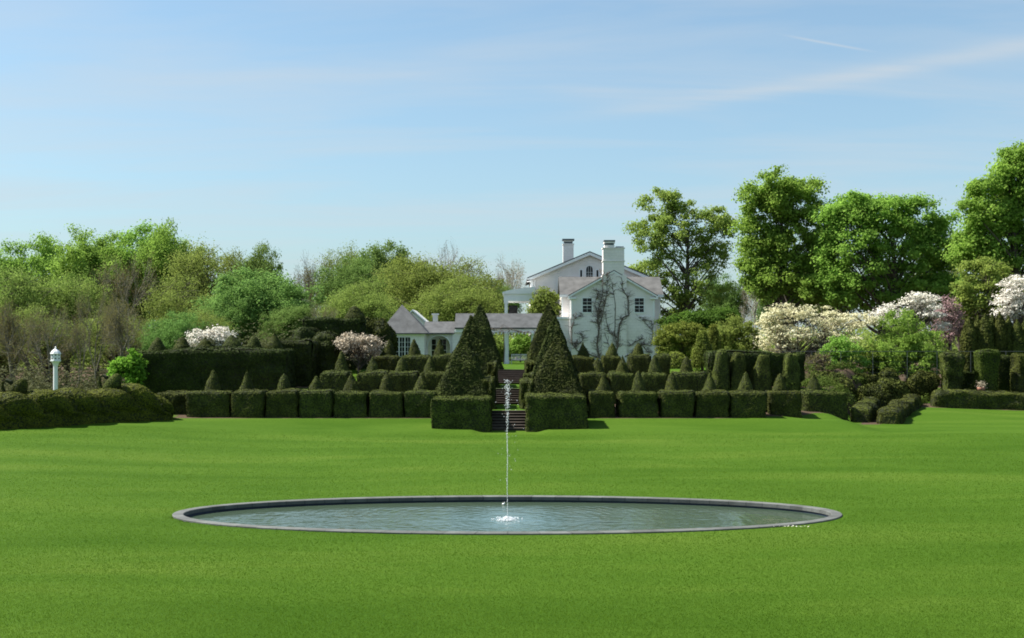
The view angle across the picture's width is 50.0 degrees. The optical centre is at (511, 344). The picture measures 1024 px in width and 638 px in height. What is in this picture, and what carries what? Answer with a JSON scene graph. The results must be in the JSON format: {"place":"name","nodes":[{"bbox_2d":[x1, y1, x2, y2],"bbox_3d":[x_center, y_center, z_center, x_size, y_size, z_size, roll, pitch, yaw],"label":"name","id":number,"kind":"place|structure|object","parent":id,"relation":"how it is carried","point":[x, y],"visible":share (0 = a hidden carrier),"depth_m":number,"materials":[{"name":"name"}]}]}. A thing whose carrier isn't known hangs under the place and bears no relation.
{"place":"outdoors","nodes":[
{"label":"outdoors","id":0,"kind":"place"},
{"bbox_2d":[0,360,1023,637],"bbox_3d":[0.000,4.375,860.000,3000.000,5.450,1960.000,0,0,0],"label":"ground","id":1,"kind":"structure","parent":0,"point":[926,420],"depth_m":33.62,"materials":[{"name":"green plant"}]},
{"bbox_2d":[0,295,42,379],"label":"bare tree","id":2,"kind":"object","parent":1,"relation":"on","point":[6,337],"visible":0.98,"depth_m":110.20,"materials":[{"name":"brown plant"}]},
{"bbox_2d":[0,261,62,372],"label":"olive leaved tree","id":3,"kind":"object","parent":1,"relation":"on","point":[17,299],"visible":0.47,"depth_m":157.76,"materials":[{"name":"green plant"}]},
{"bbox_2d":[0,230,67,381],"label":"poplar tree","id":4,"kind":"object","parent":1,"relation":"on","point":[38,263],"visible":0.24,"depth_m":183.47,"materials":[{"name":"green plant"}]},
{"bbox_2d":[0,313,74,383],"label":"bare tree","id":5,"kind":"object","parent":1,"relation":"on","point":[25,357],"visible":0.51,"depth_m":113.98,"materials":[{"name":"plant"}]},
{"bbox_2d":[17,303,72,387],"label":"bare tree","id":6,"kind":"object","parent":1,"relation":"on","point":[45,328],"visible":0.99,"depth_m":107.54,"materials":[{"name":"plant"}]},
{"bbox_2d":[13,303,87,381],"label":"olive leaved tree","id":7,"kind":"object","parent":1,"relation":"on","point":[25,311],"visible":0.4,"depth_m":126.87,"materials":[{"name":"green plant"}]},
{"bbox_2d":[16,266,118,385],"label":"olive leaved tree","id":8,"kind":"object","parent":1,"relation":"on","point":[66,292],"visible":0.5,"depth_m":160.41,"materials":[{"name":"green plant"}]},
{"bbox_2d":[62,316,94,385],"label":"bare tree","id":9,"kind":"object","parent":1,"relation":"on","point":[81,331],"visible":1,"depth_m":102.40,"materials":[{"name":"plant"}]},
{"bbox_2d":[0,383,173,429],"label":"wavy hedge","id":10,"kind":"object","parent":1,"relation":"on","point":[71,406],"visible":0.98,"depth_m":66.05,"materials":[{"name":"green plant"}]},
{"bbox_2d":[53,284,132,388],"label":"bare tree","id":11,"kind":"object","parent":1,"relation":"on","point":[100,309],"visible":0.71,"depth_m":112.59,"materials":[{"name":"brown plant"}]},
{"bbox_2d":[45,223,141,381],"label":"poplar tree","id":12,"kind":"object","parent":1,"relation":"on","point":[84,254],"visible":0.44,"depth_m":177.80,"materials":[{"name":"green plant"}]},
{"bbox_2d":[63,310,156,371],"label":"olive leaved tree","id":13,"kind":"object","parent":1,"relation":"on","point":[105,355],"visible":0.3,"depth_m":128.64,"materials":[{"name":"green plant"}]},
{"bbox_2d":[93,293,147,383],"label":"bare tree","id":14,"kind":"object","parent":1,"relation":"on","point":[112,331],"visible":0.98,"depth_m":107.26,"materials":[{"name":"brown plant"}]},
{"bbox_2d":[89,247,161,331],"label":"bare tree","id":15,"kind":"object","parent":1,"relation":"on","point":[105,277],"visible":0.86,"depth_m":164.59,"materials":[{"name":"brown plant"}]},
{"bbox_2d":[106,347,149,386],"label":"lime shrub","id":16,"kind":"object","parent":1,"relation":"on","point":[132,366],"visible":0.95,"depth_m":76.25,"materials":[{"name":"green plant"}]},
{"bbox_2d":[88,218,184,330],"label":"poplar tree","id":17,"kind":"object","parent":1,"relation":"on","point":[131,236],"visible":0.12,"depth_m":182.93,"materials":[{"name":"green plant"}]},
{"bbox_2d":[129,217,210,331],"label":"poplar tree","id":18,"kind":"object","parent":1,"relation":"on","point":[167,243],"visible":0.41,"depth_m":178.72,"materials":[{"name":"green plant"}]},
{"bbox_2d":[137,310,208,349],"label":"maple tree","id":19,"kind":"object","parent":1,"relation":"on","point":[168,334],"visible":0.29,"depth_m":111.25,"materials":[{"name":"green plant"}]},
{"bbox_2d":[135,269,215,333],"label":"olive leaved tree","id":20,"kind":"object","parent":1,"relation":"on","point":[174,304],"visible":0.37,"depth_m":158.68,"materials":[{"name":"green plant"}]},
{"bbox_2d":[157,390,198,414],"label":"hedge block","id":21,"kind":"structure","parent":1,"relation":"on","point":[176,399],"depth_m":72.39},
{"bbox_2d":[0,316,382,391],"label":"undergrowth","id":22,"kind":"object","parent":1,"relation":"on","point":[40,383],"visible":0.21,"depth_m":101.14,"materials":[{"name":"green plant"}]},
{"bbox_2d":[154,231,246,307],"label":"olive leaved tree","id":23,"kind":"object","parent":1,"relation":"on","point":[197,260],"visible":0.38,"depth_m":171.70,"materials":[{"name":"green plant"}]},
{"bbox_2d":[185,389,231,416],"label":"hedge block","id":24,"kind":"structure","parent":1,"relation":"on","point":[209,403],"depth_m":71.22,"materials":[{"name":"plant"}]},
{"bbox_2d":[177,303,239,338],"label":"olive leaved tree","id":25,"kind":"object","parent":1,"relation":"on","point":[203,315],"visible":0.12,"depth_m":123.81,"materials":[{"name":"green plant"}]},
{"bbox_2d":[185,324,240,346],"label":"dogwood tree","id":26,"kind":"object","parent":1,"relation":"on","point":[219,336],"visible":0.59,"depth_m":95.40,"materials":[{"name":"white plant"}]},
{"bbox_2d":[135,345,295,393],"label":"tall hedge","id":27,"kind":"object","parent":1,"relation":"on","point":[187,370],"visible":0.71,"depth_m":78.00,"materials":[{"name":"plant"}]},
{"bbox_2d":[203,288,273,345],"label":"maple tree","id":28,"kind":"object","parent":1,"relation":"on","point":[242,316],"visible":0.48,"depth_m":143.51,"materials":[{"name":"green plant"}]},
{"bbox_2d":[230,389,267,417],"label":"hedge block","id":29,"kind":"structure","parent":1,"relation":"on","point":[248,403],"depth_m":70.99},
{"bbox_2d":[231,238,282,289],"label":"maple tree","id":30,"kind":"object","parent":1,"relation":"on","point":[257,260],"visible":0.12,"depth_m":155.87,"materials":[{"name":"green plant"}]},
{"bbox_2d":[188,263,326,343],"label":"maple tree","id":31,"kind":"object","parent":1,"relation":"on","point":[282,293],"visible":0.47,"depth_m":147.19,"materials":[{"name":"green plant"}]},
{"bbox_2d":[265,388,300,417],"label":"hedge block","id":32,"kind":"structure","parent":1,"relation":"on","point":[282,403],"depth_m":71.06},
{"bbox_2d":[254,304,314,342],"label":"maple tree","id":33,"kind":"object","parent":1,"relation":"on","point":[287,317],"visible":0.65,"depth_m":118.66,"materials":[{"name":"green plant"}]},
{"bbox_2d":[279,337,320,386],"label":"tall hedge","id":34,"kind":"object","parent":1,"relation":"on","point":[307,368],"visible":0.65,"depth_m":81.52,"materials":[{"name":"plant"}]},
{"bbox_2d":[299,389,335,417],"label":"hedge block","id":35,"kind":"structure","parent":1,"relation":"on","point":[317,403],"depth_m":71.02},
{"bbox_2d":[311,330,340,378],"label":"tall hedge","id":36,"kind":"object","parent":1,"relation":"on","point":[329,352],"visible":0.34,"depth_m":84.98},
{"bbox_2d":[301,316,366,369],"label":"tall hedge","id":37,"kind":"object","parent":1,"relation":"on","point":[339,327],"visible":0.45,"depth_m":89.08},
{"bbox_2d":[320,369,352,391],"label":"hedge block","id":38,"kind":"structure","parent":1,"relation":"on","point":[336,380],"depth_m":77.01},
{"bbox_2d":[309,252,385,316],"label":"maple tree","id":39,"kind":"object","parent":1,"relation":"on","point":[363,269],"visible":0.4,"depth_m":163.58,"materials":[{"name":"green plant"}]},
{"bbox_2d":[333,390,369,417],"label":"hedge block","id":40,"kind":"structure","parent":1,"relation":"on","point":[351,404],"depth_m":71.06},
{"bbox_2d":[312,279,399,320],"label":"yellow green tree","id":41,"kind":"object","parent":1,"relation":"on","point":[368,307],"visible":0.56,"depth_m":126.96,"materials":[{"name":"green plant"}]},
{"bbox_2d":[333,331,387,373],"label":"magnolia tree","id":42,"kind":"object","parent":1,"relation":"on","point":[345,345],"visible":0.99,"depth_m":84.75,"materials":[{"name":"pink plant"}]},
{"bbox_2d":[356,369,388,391],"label":"hedge block","id":43,"kind":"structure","parent":1,"relation":"on","point":[369,380],"depth_m":77.04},
{"bbox_2d":[342,239,419,318],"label":"maple tree","id":44,"kind":"object","parent":1,"relation":"on","point":[378,255],"visible":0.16,"depth_m":172.59,"materials":[{"name":"green plant"}]},
{"bbox_2d":[365,317,397,365],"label":"dark shrub","id":45,"kind":"object","parent":1,"relation":"on","point":[379,327],"visible":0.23,"depth_m":97.03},
{"bbox_2d":[368,390,404,417],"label":"hedge block","id":46,"kind":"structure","parent":1,"relation":"on","point":[386,404],"depth_m":71.06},
{"bbox_2d":[388,370,419,391],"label":"hedge block","id":47,"kind":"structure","parent":1,"relation":"on","point":[403,381],"depth_m":77.00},
{"bbox_2d":[403,389,436,417],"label":"hedge block","id":48,"kind":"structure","parent":1,"relation":"on","point":[417,403],"depth_m":71.02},
{"bbox_2d":[387,305,454,356],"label":"garden pavilion","id":49,"kind":"structure","parent":1,"relation":"on","point":[405,324],"depth_m":114.99,"materials":[{"name":"white stone"}]},
{"bbox_2d":[357,246,493,312],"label":"yellow green tree","id":50,"kind":"object","parent":1,"relation":"on","point":[414,277],"visible":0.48,"depth_m":146.92,"materials":[{"name":"green plant"}]},
{"bbox_2d":[396,272,504,321],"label":"yellow green tree","id":51,"kind":"object","parent":1,"relation":"on","point":[449,304],"visible":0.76,"depth_m":137.85,"materials":[{"name":"green plant"}]},
{"bbox_2d":[430,395,492,431],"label":"hedge block","id":52,"kind":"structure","parent":1,"relation":"on","point":[472,412],"depth_m":67.28,"materials":[{"name":"plant"}]},
{"bbox_2d":[435,335,496,409],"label":"topiary pyramid","id":53,"kind":"object","parent":1,"relation":"on","point":[463,374],"visible":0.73,"depth_m":71.65,"materials":[{"name":"plant"}]},
{"bbox_2d":[436,252,516,312],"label":"olive leaved tree","id":54,"kind":"object","parent":1,"relation":"on","point":[468,269],"visible":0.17,"depth_m":154.92,"materials":[{"name":"green plant"}]},
{"bbox_2d":[458,315,499,387],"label":"topiary pyramid","id":55,"kind":"object","parent":1,"relation":"on","point":[470,332],"visible":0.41,"depth_m":79.86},
{"bbox_2d":[16,319,957,373],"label":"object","id":56,"kind":"object","parent":1,"relation":"on","point":[866,333],"visible":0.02,"depth_m":249.59,"materials":[{"name":"green plant"}]},
{"bbox_2d":[473,304,503,369],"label":"topiary pyramid","id":57,"kind":"object","parent":1,"relation":"on","point":[480,316],"visible":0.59,"depth_m":89.48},
{"bbox_2d":[452,313,542,363],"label":"covered walkway","id":58,"kind":"structure","parent":1,"relation":"on","point":[524,322],"depth_m":117.00,"materials":[{"name":"stone"}]},
{"bbox_2d":[172,495,841,534],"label":"garden pool","id":59,"kind":"structure","parent":1,"relation":"on","point":[183,515],"depth_m":37.56,"materials":[{"name":"grey stone"}]},
{"bbox_2d":[189,502,825,530],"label":"water","id":60,"kind":"structure","parent":59,"relation":"in","point":[535,516],"depth_m":35.96,"materials":[{"name":"liquid"}]},
{"bbox_2d":[490,410,526,430],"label":"stone steps","id":61,"kind":"structure","parent":1,"relation":"on","point":[515,417],"depth_m":68.61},
{"bbox_2d":[500,333,530,361],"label":"leafy shrub","id":62,"kind":"object","parent":1,"relation":"on","point":[517,345],"visible":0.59,"depth_m":126.35,"materials":[{"name":"green plant"}]},
{"bbox_2d":[527,303,556,360],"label":"topiary pyramid","id":63,"kind":"object","parent":1,"relation":"on","point":[548,314],"visible":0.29,"depth_m":89.60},
{"bbox_2d":[524,286,560,315],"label":"leafy tree","id":64,"kind":"object","parent":1,"relation":"on","point":[538,304],"visible":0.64,"depth_m":125.45,"materials":[{"name":"green plant"}]},
{"bbox_2d":[532,316,578,373],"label":"topiary pyramid","id":65,"kind":"object","parent":1,"relation":"on","point":[553,329],"visible":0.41,"depth_m":80.02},
{"bbox_2d":[524,392,588,431],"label":"hedge block","id":66,"kind":"structure","parent":1,"relation":"on","point":[550,410],"depth_m":67.22,"materials":[{"name":"plant"}]},
{"bbox_2d":[524,335,588,410],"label":"topiary pyramid","id":67,"kind":"object","parent":1,"relation":"on","point":[557,373],"visible":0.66,"depth_m":71.68,"materials":[{"name":"plant"}]},
{"bbox_2d":[502,239,663,361],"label":"white house","id":68,"kind":"structure","parent":1,"relation":"on","point":[571,280],"depth_m":121.50,"materials":[{"name":"paint"}]},
{"bbox_2d":[586,389,614,417],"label":"hedge block","id":69,"kind":"structure","parent":1,"relation":"on","point":[600,403],"depth_m":71.06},
{"bbox_2d":[607,370,633,403],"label":"hedge block","id":70,"kind":"structure","parent":1,"relation":"on","point":[619,381],"depth_m":77.07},
{"bbox_2d":[615,390,659,417],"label":"hedge block","id":71,"kind":"structure","parent":1,"relation":"on","point":[636,404],"depth_m":71.06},
{"bbox_2d":[626,353,651,376],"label":"hedge block","id":72,"kind":"structure","parent":1,"relation":"on","point":[635,363],"depth_m":86.52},
{"bbox_2d":[641,371,666,391],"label":"hedge block","id":73,"kind":"structure","parent":1,"relation":"on","point":[655,381],"depth_m":77.08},
{"bbox_2d":[657,389,695,417],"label":"hedge block","id":74,"kind":"structure","parent":1,"relation":"on","point":[675,403],"depth_m":71.03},
{"bbox_2d":[651,320,708,358],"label":"yew bush","id":75,"kind":"object","parent":1,"relation":"on","point":[668,340],"visible":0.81,"depth_m":105.32,"materials":[{"name":"green plant"}]},
{"bbox_2d":[622,186,741,355],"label":"oak tree","id":76,"kind":"object","parent":1,"relation":"on","point":[672,208],"visible":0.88,"depth_m":141.32,"materials":[{"name":"green plant"}]},
{"bbox_2d":[672,371,707,391],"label":"hedge block","id":77,"kind":"structure","parent":1,"relation":"on","point":[695,381],"depth_m":77.00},
{"bbox_2d":[689,329,713,370],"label":"weeping cypress","id":78,"kind":"object","parent":1,"relation":"on","point":[702,345],"visible":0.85,"depth_m":88.10,"materials":[{"name":"green plant"}]},
{"bbox_2d":[662,303,742,334],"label":"dark tree","id":79,"kind":"object","parent":1,"relation":"on","point":[705,320],"visible":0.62,"depth_m":110.55,"materials":[{"name":"green plant"}]},
{"bbox_2d":[693,389,729,417],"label":"hedge block","id":80,"kind":"structure","parent":1,"relation":"on","point":[712,403],"depth_m":71.06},
{"bbox_2d":[712,349,729,390],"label":"yew pillar","id":81,"kind":"structure","parent":1,"relation":"on","point":[720,373],"depth_m":79.06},
{"bbox_2d":[697,270,751,348],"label":"maple tree","id":82,"kind":"object","parent":1,"relation":"on","point":[734,299],"visible":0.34,"depth_m":158.80,"materials":[{"name":"green plant"}]},
{"bbox_2d":[707,313,766,350],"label":"leafy shrub","id":83,"kind":"object","parent":1,"relation":"on","point":[738,329],"visible":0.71,"depth_m":102.22,"materials":[{"name":"green plant"}]},
{"bbox_2d":[728,351,746,390],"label":"yew pillar","id":84,"kind":"structure","parent":1,"relation":"on","point":[738,368],"depth_m":79.20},
{"bbox_2d":[728,390,767,417],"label":"hedge block","id":85,"kind":"structure","parent":1,"relation":"on","point":[748,403],"depth_m":70.99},
{"bbox_2d":[702,349,805,384],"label":"tall hedge","id":86,"kind":"object","parent":1,"relation":"on","point":[776,362],"visible":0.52,"depth_m":82.02,"materials":[{"name":"plant"}]},
{"bbox_2d":[750,354,771,390],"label":"yew pillar","id":87,"kind":"structure","parent":1,"relation":"on","point":[760,378],"depth_m":79.13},
{"bbox_2d":[721,164,839,352],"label":"maple tree","id":88,"kind":"object","parent":1,"relation":"on","point":[770,264],"visible":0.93,"depth_m":132.61,"materials":[{"name":"green plant"}]},
{"bbox_2d":[765,390,801,417],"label":"hedge block","id":89,"kind":"structure","parent":1,"relation":"on","point":[787,403],"depth_m":72.32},
{"bbox_2d":[782,353,800,389],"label":"yew pillar","id":90,"kind":"structure","parent":1,"relation":"on","point":[791,370],"depth_m":79.21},
{"bbox_2d":[752,296,881,357],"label":"dogwood tree","id":91,"kind":"object","parent":1,"relation":"on","point":[781,337],"visible":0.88,"depth_m":97.56,"materials":[{"name":"white plant"}]},
{"bbox_2d":[800,389,848,420],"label":"hedge block","id":92,"kind":"structure","parent":1,"relation":"on","point":[833,403],"depth_m":75.28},
{"bbox_2d":[818,332,872,372],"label":"leafy shrub","id":93,"kind":"object","parent":1,"relation":"on","point":[838,344],"visible":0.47,"depth_m":94.56,"materials":[{"name":"green plant"}]},
{"bbox_2d":[772,359,930,410],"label":"shrub","id":94,"kind":"object","parent":1,"relation":"on","point":[825,382],"visible":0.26,"depth_m":84.54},
{"bbox_2d":[850,392,891,421],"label":"hedge","id":95,"kind":"object","parent":1,"relation":"on","point":[865,409],"visible":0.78,"depth_m":76.02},
{"bbox_2d":[854,382,888,407],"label":"dark shrub","id":96,"kind":"object","parent":1,"relation":"on","point":[876,390],"visible":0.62,"depth_m":83.75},
{"bbox_2d":[804,188,962,349],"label":"maple tree","id":97,"kind":"object","parent":1,"relation":"on","point":[865,215],"visible":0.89,"depth_m":128.58,"materials":[{"name":"green plant"}]},
{"bbox_2d":[877,378,911,399],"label":"dark shrub","id":98,"kind":"object","parent":1,"relation":"on","point":[897,389],"visible":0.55,"depth_m":90.01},
{"bbox_2d":[876,393,920,423],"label":"hedge","id":99,"kind":"object","parent":1,"relation":"on","point":[896,411],"visible":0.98,"depth_m":74.78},
{"bbox_2d":[864,308,948,380],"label":"leafy shrub","id":100,"kind":"object","parent":1,"relation":"on","point":[907,342],"visible":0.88,"depth_m":95.48,"materials":[{"name":"green plant"}]},
{"bbox_2d":[868,291,951,382],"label":"dogwood tree","id":101,"kind":"object","parent":1,"relation":"on","point":[920,296],"visible":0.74,"depth_m":100.57,"materials":[{"name":"white plant"}]},
{"bbox_2d":[906,370,940,400],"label":"dark shrub","id":102,"kind":"object","parent":1,"relation":"on","point":[921,382],"visible":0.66,"depth_m":90.17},
{"bbox_2d":[929,292,965,350],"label":"redbud tree","id":103,"kind":"object","parent":1,"relation":"on","point":[952,318],"visible":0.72,"depth_m":103.72,"materials":[{"name":"pink plant"}]},
{"bbox_2d":[938,349,966,389],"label":"hedge pillar","id":104,"kind":"structure","parent":1,"relation":"on","point":[952,365],"depth_m":89.04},
{"bbox_2d":[959,316,976,371],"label":"arborvitae","id":105,"kind":"object","parent":1,"relation":"on","point":[968,338],"visible":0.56,"depth_m":96.57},
{"bbox_2d":[930,388,1023,409],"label":"hedge","id":106,"kind":"object","parent":1,"relation":"on","point":[966,398],"visible":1,"depth_m":86.36,"materials":[{"name":"plant"}]},
{"bbox_2d":[935,137,1023,323],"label":"maple tree","id":107,"kind":"object","parent":1,"relation":"on","point":[994,218],"visible":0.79,"depth_m":110.60,"materials":[{"name":"green plant"}]},
{"bbox_2d":[949,255,1023,323],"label":"olive tree","id":108,"kind":"object","parent":1,"relation":"on","point":[970,303],"visible":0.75,"depth_m":107.78,"materials":[{"name":"green plant"}]},
{"bbox_2d":[978,313,994,348],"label":"arborvitae","id":109,"kind":"object","parent":1,"relation":"on","point":[987,340],"visible":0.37,"depth_m":96.50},
{"bbox_2d":[973,349,1000,390],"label":"hedge pillar","id":110,"kind":"structure","parent":1,"relation":"on","point":[986,365],"depth_m":88.54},
{"bbox_2d":[993,312,1008,354],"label":"arborvitae","id":111,"kind":"object","parent":1,"relation":"on","point":[1000,336],"visible":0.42,"depth_m":96.53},
{"bbox_2d":[981,274,1023,324],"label":"dogwood tree","id":112,"kind":"object","parent":1,"relation":"on","point":[1013,304],"visible":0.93,"depth_m":98.53,"materials":[{"name":"white plant"}]},
{"bbox_2d":[1009,353,1023,391],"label":"hedge pillar","id":113,"kind":"structure","parent":1,"relation":"on","point":[1016,381],"depth_m":88.75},
{"bbox_2d":[0,0,1023,340],"label":"sky","id":114,"kind":"structure","parent":0,"point":[517,129],"materials":[{"name":"blue"}]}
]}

